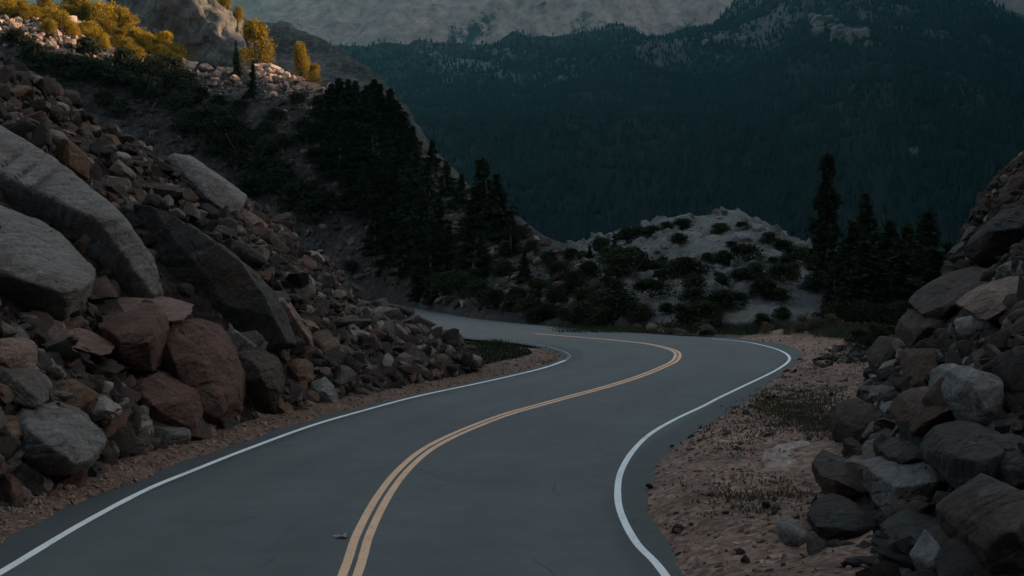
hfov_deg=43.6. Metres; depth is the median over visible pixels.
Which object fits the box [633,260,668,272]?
shrub
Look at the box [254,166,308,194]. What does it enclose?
shrub
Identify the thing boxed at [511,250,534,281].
conifer
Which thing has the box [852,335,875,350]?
shrub
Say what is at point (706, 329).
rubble
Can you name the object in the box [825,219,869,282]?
conifer
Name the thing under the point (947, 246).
conifer
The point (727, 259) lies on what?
shrub
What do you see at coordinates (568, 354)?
worn left edge line
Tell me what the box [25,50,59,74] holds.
shrub
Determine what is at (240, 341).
rock
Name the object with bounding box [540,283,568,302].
shrub
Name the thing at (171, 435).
rock
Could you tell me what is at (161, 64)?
shrub
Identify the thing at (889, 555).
rubble
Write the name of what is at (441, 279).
shrub
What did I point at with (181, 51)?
juniper tree
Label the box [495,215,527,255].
conifer
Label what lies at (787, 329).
dry shrub
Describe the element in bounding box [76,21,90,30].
juniper tree
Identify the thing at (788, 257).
shrub
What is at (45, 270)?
boulder
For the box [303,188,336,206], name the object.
shrub
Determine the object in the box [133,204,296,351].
boulder
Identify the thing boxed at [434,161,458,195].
conifer
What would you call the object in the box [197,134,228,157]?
shrub
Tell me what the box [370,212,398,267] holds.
conifer
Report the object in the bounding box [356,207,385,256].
conifer
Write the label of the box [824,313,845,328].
dry shrub
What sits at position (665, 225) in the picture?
shrub
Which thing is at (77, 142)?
rock
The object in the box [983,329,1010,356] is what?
rock
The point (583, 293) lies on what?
shrub
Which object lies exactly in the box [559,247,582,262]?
shrub
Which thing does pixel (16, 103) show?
rock
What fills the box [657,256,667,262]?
shrub
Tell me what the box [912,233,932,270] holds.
conifer
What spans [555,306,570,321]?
shrub
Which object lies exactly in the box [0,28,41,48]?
shrub
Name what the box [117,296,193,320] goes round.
boulder
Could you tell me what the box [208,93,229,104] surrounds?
shrub
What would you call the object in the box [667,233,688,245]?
shrub
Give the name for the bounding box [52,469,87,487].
rock
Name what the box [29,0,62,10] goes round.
juniper tree
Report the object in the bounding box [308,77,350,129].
conifer
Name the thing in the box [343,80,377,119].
conifer
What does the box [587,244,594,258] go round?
conifer
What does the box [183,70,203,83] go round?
shrub
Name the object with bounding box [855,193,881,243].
conifer
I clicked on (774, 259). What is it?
shrub
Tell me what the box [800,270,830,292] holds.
shrub
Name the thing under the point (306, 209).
shrub
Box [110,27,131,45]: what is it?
juniper tree
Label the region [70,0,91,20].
juniper tree
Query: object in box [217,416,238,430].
rock
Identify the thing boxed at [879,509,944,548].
boulder
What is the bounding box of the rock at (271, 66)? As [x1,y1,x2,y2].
[266,63,280,69]
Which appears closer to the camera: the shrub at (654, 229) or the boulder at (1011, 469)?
the boulder at (1011, 469)
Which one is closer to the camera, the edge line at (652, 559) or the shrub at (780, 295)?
the edge line at (652, 559)
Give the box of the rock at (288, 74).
[283,72,290,77]
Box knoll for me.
[576,210,830,333]
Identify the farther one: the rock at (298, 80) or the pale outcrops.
the pale outcrops
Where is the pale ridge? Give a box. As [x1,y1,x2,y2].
[81,17,565,246]
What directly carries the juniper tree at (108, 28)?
on the hillside at (373, 288)
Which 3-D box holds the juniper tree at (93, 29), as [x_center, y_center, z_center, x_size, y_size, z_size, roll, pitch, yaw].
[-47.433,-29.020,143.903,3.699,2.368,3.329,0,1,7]
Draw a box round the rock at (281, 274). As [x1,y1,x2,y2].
[276,270,287,279]
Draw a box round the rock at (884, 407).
[879,401,891,413]
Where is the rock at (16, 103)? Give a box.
[6,97,21,112]
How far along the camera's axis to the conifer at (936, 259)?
60.88 m
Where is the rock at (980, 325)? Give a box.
[972,315,998,332]
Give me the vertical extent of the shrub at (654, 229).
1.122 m
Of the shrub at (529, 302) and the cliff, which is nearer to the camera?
the shrub at (529, 302)
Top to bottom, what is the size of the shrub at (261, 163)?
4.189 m
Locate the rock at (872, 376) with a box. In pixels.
[868,374,875,379]
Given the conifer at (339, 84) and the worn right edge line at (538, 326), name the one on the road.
the worn right edge line at (538, 326)
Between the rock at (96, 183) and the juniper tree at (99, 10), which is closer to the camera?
the rock at (96, 183)
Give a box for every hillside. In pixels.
[0,5,711,335]
[0,71,484,481]
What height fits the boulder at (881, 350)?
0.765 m
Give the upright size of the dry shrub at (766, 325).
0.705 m
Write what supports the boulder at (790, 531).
on the dirt shoulder
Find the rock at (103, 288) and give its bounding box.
[88,276,119,301]
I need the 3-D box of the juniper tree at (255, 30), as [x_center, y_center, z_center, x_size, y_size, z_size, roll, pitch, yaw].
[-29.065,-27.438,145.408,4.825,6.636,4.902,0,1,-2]
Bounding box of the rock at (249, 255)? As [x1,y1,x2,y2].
[225,238,268,266]
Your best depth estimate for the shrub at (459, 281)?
78.52 m
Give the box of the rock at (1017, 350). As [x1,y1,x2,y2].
[1012,345,1023,356]
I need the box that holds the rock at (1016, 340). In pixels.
[1013,335,1023,345]
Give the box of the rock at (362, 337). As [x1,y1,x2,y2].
[356,333,367,344]
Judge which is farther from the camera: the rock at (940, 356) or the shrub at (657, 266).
the shrub at (657, 266)
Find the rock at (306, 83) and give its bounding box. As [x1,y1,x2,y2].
[300,81,309,87]
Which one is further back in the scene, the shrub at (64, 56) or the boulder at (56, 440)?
the shrub at (64, 56)
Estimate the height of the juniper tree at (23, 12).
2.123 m
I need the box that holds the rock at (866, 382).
[861,379,873,385]
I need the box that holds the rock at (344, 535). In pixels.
[333,533,348,536]
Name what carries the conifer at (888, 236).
on the knoll
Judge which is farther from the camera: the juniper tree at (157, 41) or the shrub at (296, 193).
the juniper tree at (157, 41)
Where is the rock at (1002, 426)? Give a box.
[994,416,1022,433]
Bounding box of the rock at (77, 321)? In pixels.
[66,315,85,328]
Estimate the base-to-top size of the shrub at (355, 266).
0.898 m
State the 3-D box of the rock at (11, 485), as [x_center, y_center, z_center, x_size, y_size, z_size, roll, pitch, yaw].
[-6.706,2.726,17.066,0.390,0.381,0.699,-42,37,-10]
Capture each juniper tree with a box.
[0,0,17,7]
[0,4,6,14]
[3,6,17,16]
[15,0,34,12]
[15,5,32,19]
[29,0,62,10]
[30,5,45,17]
[38,18,58,34]
[39,13,51,21]
[41,6,55,16]
[46,7,71,30]
[57,0,84,17]
[62,25,76,35]
[66,22,81,35]
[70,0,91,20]
[72,27,80,36]
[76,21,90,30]
[77,0,91,20]
[79,25,93,35]
[82,0,119,23]
[83,20,102,36]
[93,32,113,50]
[97,16,119,36]
[106,0,138,27]
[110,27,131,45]
[116,37,140,51]
[117,10,148,37]
[126,26,142,46]
[134,47,146,59]
[136,32,155,51]
[145,37,161,52]
[150,44,162,56]
[156,30,174,44]
[159,44,170,54]
[163,51,174,55]
[166,42,195,60]
[168,44,181,54]
[175,54,186,66]
[220,0,232,9]
[233,6,245,25]
[239,17,277,67]
[292,40,311,79]
[306,63,323,85]
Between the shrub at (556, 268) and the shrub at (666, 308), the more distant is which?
the shrub at (556, 268)
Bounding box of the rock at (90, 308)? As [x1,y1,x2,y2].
[85,302,97,319]
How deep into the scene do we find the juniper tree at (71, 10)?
152.78 m
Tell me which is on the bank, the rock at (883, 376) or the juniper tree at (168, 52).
the rock at (883, 376)
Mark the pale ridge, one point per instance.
(333, 62)
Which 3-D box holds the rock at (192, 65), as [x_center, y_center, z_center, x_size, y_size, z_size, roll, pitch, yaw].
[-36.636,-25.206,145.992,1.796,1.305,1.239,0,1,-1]
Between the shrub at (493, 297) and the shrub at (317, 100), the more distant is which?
the shrub at (317, 100)
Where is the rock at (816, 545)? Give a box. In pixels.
[806,536,827,555]
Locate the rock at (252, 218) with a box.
[241,209,267,227]
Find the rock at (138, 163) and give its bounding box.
[133,160,148,166]
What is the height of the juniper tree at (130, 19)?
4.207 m
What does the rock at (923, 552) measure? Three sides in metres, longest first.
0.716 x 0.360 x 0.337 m
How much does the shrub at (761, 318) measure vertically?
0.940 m
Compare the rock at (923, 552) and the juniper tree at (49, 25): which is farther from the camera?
the juniper tree at (49, 25)
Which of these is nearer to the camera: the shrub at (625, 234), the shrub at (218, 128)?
the shrub at (625, 234)
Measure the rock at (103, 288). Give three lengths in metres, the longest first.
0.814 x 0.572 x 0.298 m
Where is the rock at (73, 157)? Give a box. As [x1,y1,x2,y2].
[56,138,89,182]
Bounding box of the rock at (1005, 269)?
[997,260,1023,276]
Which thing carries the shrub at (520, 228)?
on the hillside at (373, 288)
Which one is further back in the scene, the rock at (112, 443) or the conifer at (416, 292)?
the conifer at (416, 292)
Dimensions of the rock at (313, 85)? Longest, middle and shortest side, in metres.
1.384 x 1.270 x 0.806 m
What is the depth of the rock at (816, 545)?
13.22 m
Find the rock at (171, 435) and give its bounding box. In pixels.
[153,425,190,444]
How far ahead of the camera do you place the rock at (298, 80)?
136.82 m
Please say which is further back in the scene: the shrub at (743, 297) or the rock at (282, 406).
the shrub at (743, 297)
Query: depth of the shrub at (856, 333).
46.34 m
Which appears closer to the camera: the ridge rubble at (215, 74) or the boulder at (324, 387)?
the boulder at (324, 387)
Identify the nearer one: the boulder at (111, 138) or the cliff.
the boulder at (111, 138)
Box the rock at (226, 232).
[214,225,234,239]
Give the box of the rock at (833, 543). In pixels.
[826,539,843,547]
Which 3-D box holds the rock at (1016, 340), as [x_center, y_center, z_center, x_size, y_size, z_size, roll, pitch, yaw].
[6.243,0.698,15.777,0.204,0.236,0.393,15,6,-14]
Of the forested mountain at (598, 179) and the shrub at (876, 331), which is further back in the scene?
the forested mountain at (598, 179)
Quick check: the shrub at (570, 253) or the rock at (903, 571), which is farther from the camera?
the shrub at (570, 253)
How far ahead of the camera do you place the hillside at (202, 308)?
27.32 m
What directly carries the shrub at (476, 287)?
on the hillside at (373, 288)
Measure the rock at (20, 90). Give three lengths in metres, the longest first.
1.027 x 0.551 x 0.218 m
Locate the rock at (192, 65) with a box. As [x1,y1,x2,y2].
[184,61,197,69]
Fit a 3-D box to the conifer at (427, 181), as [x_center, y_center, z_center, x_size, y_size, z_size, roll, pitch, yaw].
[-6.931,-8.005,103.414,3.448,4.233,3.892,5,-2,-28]
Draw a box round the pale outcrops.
[418,13,979,154]
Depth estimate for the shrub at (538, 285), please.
69.76 m
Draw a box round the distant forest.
[330,0,1023,247]
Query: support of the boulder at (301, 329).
on the hillside at (202, 308)
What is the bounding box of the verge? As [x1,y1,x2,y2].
[0,348,560,539]
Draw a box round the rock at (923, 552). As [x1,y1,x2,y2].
[909,529,940,575]
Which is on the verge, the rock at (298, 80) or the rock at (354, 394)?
the rock at (354, 394)
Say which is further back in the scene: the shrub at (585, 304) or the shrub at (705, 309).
the shrub at (585, 304)
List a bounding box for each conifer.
[231,40,242,75]
[244,61,258,98]
[307,83,341,136]
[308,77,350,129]
[325,123,355,178]
[330,79,366,135]
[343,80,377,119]
[344,85,381,138]
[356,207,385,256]
[368,79,378,120]
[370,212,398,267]
[371,84,391,135]
[375,88,395,140]
[378,99,422,154]
[392,111,424,163]
[403,125,435,177]
[405,265,425,302]
[413,162,447,209]
[421,266,438,305]
[424,140,444,171]
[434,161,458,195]
[443,185,486,240]
[444,173,471,209]
[452,158,517,232]
[467,233,493,278]
[473,174,523,241]
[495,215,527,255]
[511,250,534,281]
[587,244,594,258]
[611,233,617,247]
[802,152,845,274]
[806,242,898,322]
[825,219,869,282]
[854,219,903,292]
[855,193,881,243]
[871,239,926,305]
[875,224,928,293]
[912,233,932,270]
[915,210,943,269]
[916,248,945,288]
[940,241,953,260]
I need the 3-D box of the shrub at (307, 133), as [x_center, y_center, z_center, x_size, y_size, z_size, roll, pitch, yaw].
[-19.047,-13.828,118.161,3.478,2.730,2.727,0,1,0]
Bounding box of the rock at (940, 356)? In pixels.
[935,349,943,360]
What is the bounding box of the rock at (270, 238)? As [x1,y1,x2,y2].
[260,231,289,254]
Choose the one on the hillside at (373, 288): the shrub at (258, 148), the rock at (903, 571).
the shrub at (258, 148)
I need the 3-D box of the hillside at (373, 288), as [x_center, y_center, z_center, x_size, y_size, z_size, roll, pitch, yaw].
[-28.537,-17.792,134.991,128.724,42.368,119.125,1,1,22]
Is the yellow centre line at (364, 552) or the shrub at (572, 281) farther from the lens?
the shrub at (572, 281)
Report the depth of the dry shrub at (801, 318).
54.24 m
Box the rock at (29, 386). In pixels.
[0,365,52,407]
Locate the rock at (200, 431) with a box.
[188,418,211,439]
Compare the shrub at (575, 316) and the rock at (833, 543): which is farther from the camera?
the shrub at (575, 316)
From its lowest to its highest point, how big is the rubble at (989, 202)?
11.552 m
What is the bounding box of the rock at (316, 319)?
[301,314,322,326]
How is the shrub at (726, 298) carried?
on the knoll
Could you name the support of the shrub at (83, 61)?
on the hillside at (373, 288)
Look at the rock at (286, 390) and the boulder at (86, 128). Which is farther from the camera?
the boulder at (86, 128)
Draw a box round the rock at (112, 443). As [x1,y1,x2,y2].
[108,439,119,458]
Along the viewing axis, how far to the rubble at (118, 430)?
30.80 m
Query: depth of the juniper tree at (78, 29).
138.68 m
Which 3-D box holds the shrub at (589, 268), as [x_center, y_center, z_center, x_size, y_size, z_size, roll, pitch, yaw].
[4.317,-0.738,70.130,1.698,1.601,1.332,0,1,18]
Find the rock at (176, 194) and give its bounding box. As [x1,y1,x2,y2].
[142,183,184,201]
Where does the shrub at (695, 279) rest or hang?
on the knoll
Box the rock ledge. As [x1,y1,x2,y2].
[761,441,810,466]
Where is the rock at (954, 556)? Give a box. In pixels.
[934,537,1023,575]
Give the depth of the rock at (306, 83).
137.58 m
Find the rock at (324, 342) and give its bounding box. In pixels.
[312,330,343,354]
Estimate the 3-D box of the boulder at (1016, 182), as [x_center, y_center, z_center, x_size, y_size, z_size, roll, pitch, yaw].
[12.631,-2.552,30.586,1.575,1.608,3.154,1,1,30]
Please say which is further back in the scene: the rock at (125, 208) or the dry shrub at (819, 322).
the dry shrub at (819, 322)
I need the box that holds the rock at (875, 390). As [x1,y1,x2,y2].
[868,384,892,398]
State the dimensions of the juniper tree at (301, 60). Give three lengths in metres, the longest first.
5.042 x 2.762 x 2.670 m
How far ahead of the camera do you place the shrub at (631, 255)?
68.35 m
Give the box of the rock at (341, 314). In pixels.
[338,311,344,317]
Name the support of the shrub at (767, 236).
on the knoll
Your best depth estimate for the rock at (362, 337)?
32.84 m
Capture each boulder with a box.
[0,125,162,298]
[0,205,95,320]
[0,337,37,368]
[0,415,22,439]
[15,400,105,475]
[67,327,114,354]
[80,123,93,135]
[95,310,168,372]
[100,134,121,145]
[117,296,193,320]
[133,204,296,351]
[134,371,202,428]
[157,318,245,425]
[168,153,246,211]
[237,348,284,413]
[258,341,267,349]
[279,297,314,346]
[287,358,313,382]
[307,376,338,402]
[776,515,809,546]
[807,493,879,540]
[811,450,863,499]
[831,397,883,445]
[861,456,946,516]
[866,336,896,374]
[868,428,922,464]
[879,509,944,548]
[889,386,951,435]
[894,309,946,346]
[908,267,989,319]
[919,420,1004,488]
[928,363,1003,426]
[936,473,1023,573]
[954,315,978,333]
[955,276,1023,320]
[964,204,1023,267]
[988,433,1023,489]
[997,165,1023,205]
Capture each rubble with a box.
[0,2,715,335]
[0,14,330,107]
[0,52,482,477]
[563,206,838,297]
[793,322,894,369]
[832,143,1023,575]
[946,154,1023,288]
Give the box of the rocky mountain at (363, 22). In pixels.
[26,0,1023,45]
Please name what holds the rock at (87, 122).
on the hillside at (202, 308)
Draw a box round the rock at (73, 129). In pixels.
[69,126,77,132]
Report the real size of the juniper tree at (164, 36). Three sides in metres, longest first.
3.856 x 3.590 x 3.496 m
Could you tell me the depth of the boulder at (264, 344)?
27.65 m
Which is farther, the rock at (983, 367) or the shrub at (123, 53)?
the shrub at (123, 53)
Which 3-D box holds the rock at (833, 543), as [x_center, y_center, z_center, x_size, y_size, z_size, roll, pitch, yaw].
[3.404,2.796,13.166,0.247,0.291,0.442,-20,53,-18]
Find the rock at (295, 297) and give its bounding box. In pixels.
[288,293,302,302]
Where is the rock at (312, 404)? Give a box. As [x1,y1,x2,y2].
[304,400,320,406]
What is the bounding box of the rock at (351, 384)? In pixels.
[347,381,356,388]
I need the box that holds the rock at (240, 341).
[226,328,256,350]
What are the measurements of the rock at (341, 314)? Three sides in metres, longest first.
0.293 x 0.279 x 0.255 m
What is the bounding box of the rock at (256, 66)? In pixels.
[251,64,262,70]
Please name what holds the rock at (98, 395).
on the hillside at (202, 308)
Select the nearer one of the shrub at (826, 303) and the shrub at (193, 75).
the shrub at (826, 303)
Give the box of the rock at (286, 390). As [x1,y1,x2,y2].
[282,386,289,394]
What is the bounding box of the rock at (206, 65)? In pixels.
[200,63,213,68]
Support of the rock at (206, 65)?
on the hillside at (373, 288)
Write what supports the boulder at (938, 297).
on the bank
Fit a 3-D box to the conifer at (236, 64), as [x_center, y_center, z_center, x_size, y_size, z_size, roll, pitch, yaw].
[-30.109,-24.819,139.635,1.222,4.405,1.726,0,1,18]
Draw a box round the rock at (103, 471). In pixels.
[95,461,106,474]
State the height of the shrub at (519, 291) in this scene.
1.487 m
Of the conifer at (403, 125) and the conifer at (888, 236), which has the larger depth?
the conifer at (403, 125)
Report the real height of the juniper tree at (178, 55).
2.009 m
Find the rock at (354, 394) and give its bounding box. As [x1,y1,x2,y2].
[347,392,366,395]
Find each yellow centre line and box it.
[337,334,676,575]
[352,333,681,575]
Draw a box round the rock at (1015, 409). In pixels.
[1008,401,1023,413]
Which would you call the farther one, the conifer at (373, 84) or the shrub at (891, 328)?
the conifer at (373, 84)
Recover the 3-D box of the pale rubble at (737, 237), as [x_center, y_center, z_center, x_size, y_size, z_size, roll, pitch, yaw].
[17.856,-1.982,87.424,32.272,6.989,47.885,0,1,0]
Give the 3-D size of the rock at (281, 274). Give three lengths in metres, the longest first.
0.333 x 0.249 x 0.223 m
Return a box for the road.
[0,301,801,575]
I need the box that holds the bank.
[851,163,1023,575]
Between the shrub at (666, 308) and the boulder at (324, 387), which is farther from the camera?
the shrub at (666, 308)
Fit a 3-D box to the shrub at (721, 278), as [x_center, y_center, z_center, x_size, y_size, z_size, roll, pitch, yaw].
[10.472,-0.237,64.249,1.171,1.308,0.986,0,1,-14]
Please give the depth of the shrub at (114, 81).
126.34 m
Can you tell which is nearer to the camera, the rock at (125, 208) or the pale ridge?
the rock at (125, 208)
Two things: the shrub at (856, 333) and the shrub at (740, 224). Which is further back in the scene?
the shrub at (740, 224)
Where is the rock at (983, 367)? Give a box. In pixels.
[977,360,991,370]
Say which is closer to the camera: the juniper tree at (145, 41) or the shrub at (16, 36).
the shrub at (16, 36)
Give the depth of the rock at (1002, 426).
13.81 m
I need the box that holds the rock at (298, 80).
[290,78,301,83]
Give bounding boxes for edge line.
[0,360,566,574]
[411,307,710,338]
[463,335,570,359]
[614,339,790,575]
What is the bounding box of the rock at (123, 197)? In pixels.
[118,193,128,203]
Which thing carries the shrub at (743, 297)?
on the knoll
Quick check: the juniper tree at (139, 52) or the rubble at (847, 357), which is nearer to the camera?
the rubble at (847, 357)
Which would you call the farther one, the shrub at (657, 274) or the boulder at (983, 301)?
the shrub at (657, 274)
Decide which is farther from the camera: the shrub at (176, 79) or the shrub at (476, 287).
the shrub at (176, 79)
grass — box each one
[464,338,568,374]
[552,320,893,338]
[672,347,875,518]
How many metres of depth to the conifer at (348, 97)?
116.67 m
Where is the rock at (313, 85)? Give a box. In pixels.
[309,82,318,90]
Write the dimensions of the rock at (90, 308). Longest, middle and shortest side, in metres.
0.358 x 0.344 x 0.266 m
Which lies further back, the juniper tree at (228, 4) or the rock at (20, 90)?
the juniper tree at (228, 4)
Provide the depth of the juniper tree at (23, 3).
141.04 m
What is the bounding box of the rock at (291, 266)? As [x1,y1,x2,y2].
[288,263,300,271]
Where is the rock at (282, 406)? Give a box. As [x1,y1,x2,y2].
[276,397,293,414]
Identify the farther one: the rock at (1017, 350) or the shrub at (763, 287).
the shrub at (763, 287)
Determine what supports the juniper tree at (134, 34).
on the hillside at (373, 288)
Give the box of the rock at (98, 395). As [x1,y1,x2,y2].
[95,393,108,397]
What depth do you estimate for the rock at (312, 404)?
28.04 m
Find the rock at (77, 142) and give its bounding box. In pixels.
[73,139,81,144]
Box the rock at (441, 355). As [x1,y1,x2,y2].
[438,353,447,359]
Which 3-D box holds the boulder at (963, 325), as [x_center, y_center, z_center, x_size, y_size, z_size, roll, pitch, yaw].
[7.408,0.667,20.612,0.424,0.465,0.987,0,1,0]
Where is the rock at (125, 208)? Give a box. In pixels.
[118,201,140,215]
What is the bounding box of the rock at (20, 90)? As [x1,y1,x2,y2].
[10,85,31,96]
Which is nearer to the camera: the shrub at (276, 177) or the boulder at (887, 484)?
the boulder at (887, 484)
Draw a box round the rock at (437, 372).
[432,368,442,374]
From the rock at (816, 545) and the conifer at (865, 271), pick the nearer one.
the rock at (816, 545)
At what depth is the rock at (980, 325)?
18.94 m
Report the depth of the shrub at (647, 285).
63.60 m
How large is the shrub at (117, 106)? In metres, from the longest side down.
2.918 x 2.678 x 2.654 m
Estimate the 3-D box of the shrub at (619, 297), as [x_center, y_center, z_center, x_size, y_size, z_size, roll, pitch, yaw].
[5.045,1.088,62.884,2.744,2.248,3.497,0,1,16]
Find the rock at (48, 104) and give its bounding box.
[35,98,50,117]
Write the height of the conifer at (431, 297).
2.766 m
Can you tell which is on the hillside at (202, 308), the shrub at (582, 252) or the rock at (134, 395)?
the rock at (134, 395)
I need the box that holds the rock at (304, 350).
[297,346,306,354]
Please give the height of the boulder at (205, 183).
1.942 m
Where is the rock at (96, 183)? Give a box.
[92,180,105,190]
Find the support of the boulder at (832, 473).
on the bank
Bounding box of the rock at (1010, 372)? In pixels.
[992,352,1023,395]
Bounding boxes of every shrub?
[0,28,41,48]
[15,42,49,63]
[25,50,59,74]
[43,53,89,76]
[51,53,104,82]
[72,35,106,55]
[86,58,125,84]
[93,90,115,107]
[97,64,133,87]
[104,47,138,64]
[106,98,132,115]
[111,59,157,84]
[139,55,172,76]
[146,53,199,78]
[156,68,206,93]
[160,90,197,111]
[164,107,206,134]
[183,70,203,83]
[188,102,239,132]
[191,86,210,102]
[197,115,248,139]
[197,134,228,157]
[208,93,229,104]
[214,126,264,153]
[215,137,279,167]
[225,99,250,111]
[233,155,293,186]
[235,176,263,197]
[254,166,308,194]
[255,120,276,131]
[262,108,286,119]
[270,180,313,209]
[286,123,321,143]
[287,91,308,104]
[290,198,331,218]
[292,118,309,129]
[298,147,334,164]
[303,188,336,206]
[304,94,327,118]
[341,259,359,270]
[346,264,358,269]
[430,269,460,293]
[443,272,479,294]
[462,279,492,300]
[477,287,504,309]
[489,260,513,277]
[494,292,524,311]
[501,286,528,298]
[511,296,542,312]
[514,225,532,239]
[518,239,541,254]
[522,307,544,323]
[524,277,550,297]
[536,301,559,318]
[538,251,558,268]
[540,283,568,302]
[544,260,574,279]
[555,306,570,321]
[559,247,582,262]
[560,272,587,291]
[567,305,590,325]
[568,297,610,320]
[570,285,599,305]
[575,260,605,279]
[577,250,595,259]
[579,303,621,327]
[588,287,642,315]
[590,237,610,252]
[594,244,656,277]
[595,245,619,264]
[595,276,626,292]
[599,261,631,278]
[608,227,637,242]
[621,300,655,323]
[627,277,678,298]
[631,225,650,237]
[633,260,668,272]
[644,225,661,236]
[651,271,665,280]
[656,302,675,313]
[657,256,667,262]
[660,221,674,230]
[660,256,715,276]
[665,261,689,278]
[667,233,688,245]
[669,303,696,323]
[670,221,687,228]
[673,218,693,227]
[673,285,705,303]
[674,299,723,323]
[676,273,708,288]
[699,252,715,261]
[699,289,745,310]
[708,271,731,287]
[710,223,732,234]
[710,250,734,262]
[719,242,766,261]
[722,254,733,266]
[724,241,736,246]
[727,267,754,280]
[733,291,751,307]
[734,220,751,229]
[743,261,770,279]
[748,279,776,297]
[752,313,772,324]
[758,321,774,333]
[759,231,783,242]
[763,287,795,300]
[765,262,802,283]
[769,256,780,263]
[770,306,792,319]
[773,239,797,251]
[775,251,802,266]
[780,324,795,334]
[781,262,801,280]
[789,246,808,260]
[790,314,813,331]
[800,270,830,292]
[808,317,829,331]
[818,300,844,318]
[819,300,864,322]
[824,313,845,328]
[840,299,874,324]
[845,328,870,342]
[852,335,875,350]
[867,323,891,339]
[882,324,895,335]
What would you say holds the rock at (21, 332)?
on the hillside at (202, 308)
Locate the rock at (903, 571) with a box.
[896,564,912,575]
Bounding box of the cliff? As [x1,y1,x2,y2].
[106,0,277,68]
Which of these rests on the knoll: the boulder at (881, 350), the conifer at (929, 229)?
the conifer at (929, 229)
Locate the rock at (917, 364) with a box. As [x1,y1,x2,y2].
[897,348,936,387]
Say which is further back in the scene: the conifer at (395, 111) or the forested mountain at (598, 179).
the forested mountain at (598, 179)
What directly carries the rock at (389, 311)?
on the hillside at (202, 308)
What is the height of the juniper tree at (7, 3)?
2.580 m
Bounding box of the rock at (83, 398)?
[58,379,94,410]
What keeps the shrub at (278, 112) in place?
on the hillside at (373, 288)
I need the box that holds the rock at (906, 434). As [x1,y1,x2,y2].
[899,420,913,441]
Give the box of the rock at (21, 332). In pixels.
[11,323,29,338]
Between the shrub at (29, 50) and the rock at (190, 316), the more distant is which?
the shrub at (29, 50)
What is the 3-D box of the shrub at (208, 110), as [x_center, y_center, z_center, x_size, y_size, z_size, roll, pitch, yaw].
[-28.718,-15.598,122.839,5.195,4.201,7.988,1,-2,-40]
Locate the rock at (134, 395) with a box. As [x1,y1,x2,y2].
[123,386,141,402]
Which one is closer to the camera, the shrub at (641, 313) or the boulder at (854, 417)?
the boulder at (854, 417)
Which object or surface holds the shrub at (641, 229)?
on the knoll
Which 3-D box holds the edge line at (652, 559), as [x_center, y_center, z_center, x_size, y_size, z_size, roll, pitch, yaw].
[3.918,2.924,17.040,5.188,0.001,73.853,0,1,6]
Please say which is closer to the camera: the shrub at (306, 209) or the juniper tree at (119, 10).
the shrub at (306, 209)
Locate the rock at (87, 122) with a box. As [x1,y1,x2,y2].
[83,120,90,128]
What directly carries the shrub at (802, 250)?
on the knoll
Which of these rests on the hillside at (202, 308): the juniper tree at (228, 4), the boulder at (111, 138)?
the boulder at (111, 138)
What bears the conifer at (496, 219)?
on the hillside at (373, 288)
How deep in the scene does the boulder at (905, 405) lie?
15.15 m
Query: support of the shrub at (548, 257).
on the hillside at (373, 288)
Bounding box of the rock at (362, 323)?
[349,319,372,327]
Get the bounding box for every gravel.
[646,331,868,575]
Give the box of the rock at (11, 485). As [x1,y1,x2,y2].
[0,473,24,502]
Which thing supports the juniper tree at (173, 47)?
on the hillside at (373, 288)
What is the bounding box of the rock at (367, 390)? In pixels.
[360,387,371,393]
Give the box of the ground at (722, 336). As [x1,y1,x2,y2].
[464,334,754,364]
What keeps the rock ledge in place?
on the dirt shoulder
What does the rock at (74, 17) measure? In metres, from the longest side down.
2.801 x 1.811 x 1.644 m
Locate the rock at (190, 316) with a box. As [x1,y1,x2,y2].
[184,313,193,319]
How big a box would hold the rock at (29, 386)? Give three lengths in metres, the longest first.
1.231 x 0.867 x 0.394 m
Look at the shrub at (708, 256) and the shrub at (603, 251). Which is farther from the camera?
the shrub at (603, 251)
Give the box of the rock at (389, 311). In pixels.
[372,306,399,316]
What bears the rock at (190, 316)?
on the hillside at (202, 308)
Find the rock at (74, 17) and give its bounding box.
[67,15,76,20]
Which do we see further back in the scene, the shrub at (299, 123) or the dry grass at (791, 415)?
the shrub at (299, 123)
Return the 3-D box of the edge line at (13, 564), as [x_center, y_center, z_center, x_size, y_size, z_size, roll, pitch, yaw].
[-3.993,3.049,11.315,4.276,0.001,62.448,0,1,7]
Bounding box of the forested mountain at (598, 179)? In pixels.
[332,0,1023,248]
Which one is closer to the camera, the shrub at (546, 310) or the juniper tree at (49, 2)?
the shrub at (546, 310)
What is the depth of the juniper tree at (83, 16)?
153.48 m
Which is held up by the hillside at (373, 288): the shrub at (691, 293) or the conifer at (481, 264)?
the conifer at (481, 264)
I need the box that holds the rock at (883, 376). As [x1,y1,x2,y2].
[876,367,901,381]
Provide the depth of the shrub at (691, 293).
62.50 m
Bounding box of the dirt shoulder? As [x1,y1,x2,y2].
[647,321,872,575]
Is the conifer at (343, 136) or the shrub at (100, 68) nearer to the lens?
the conifer at (343, 136)
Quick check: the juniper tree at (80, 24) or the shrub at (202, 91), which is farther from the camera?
the juniper tree at (80, 24)

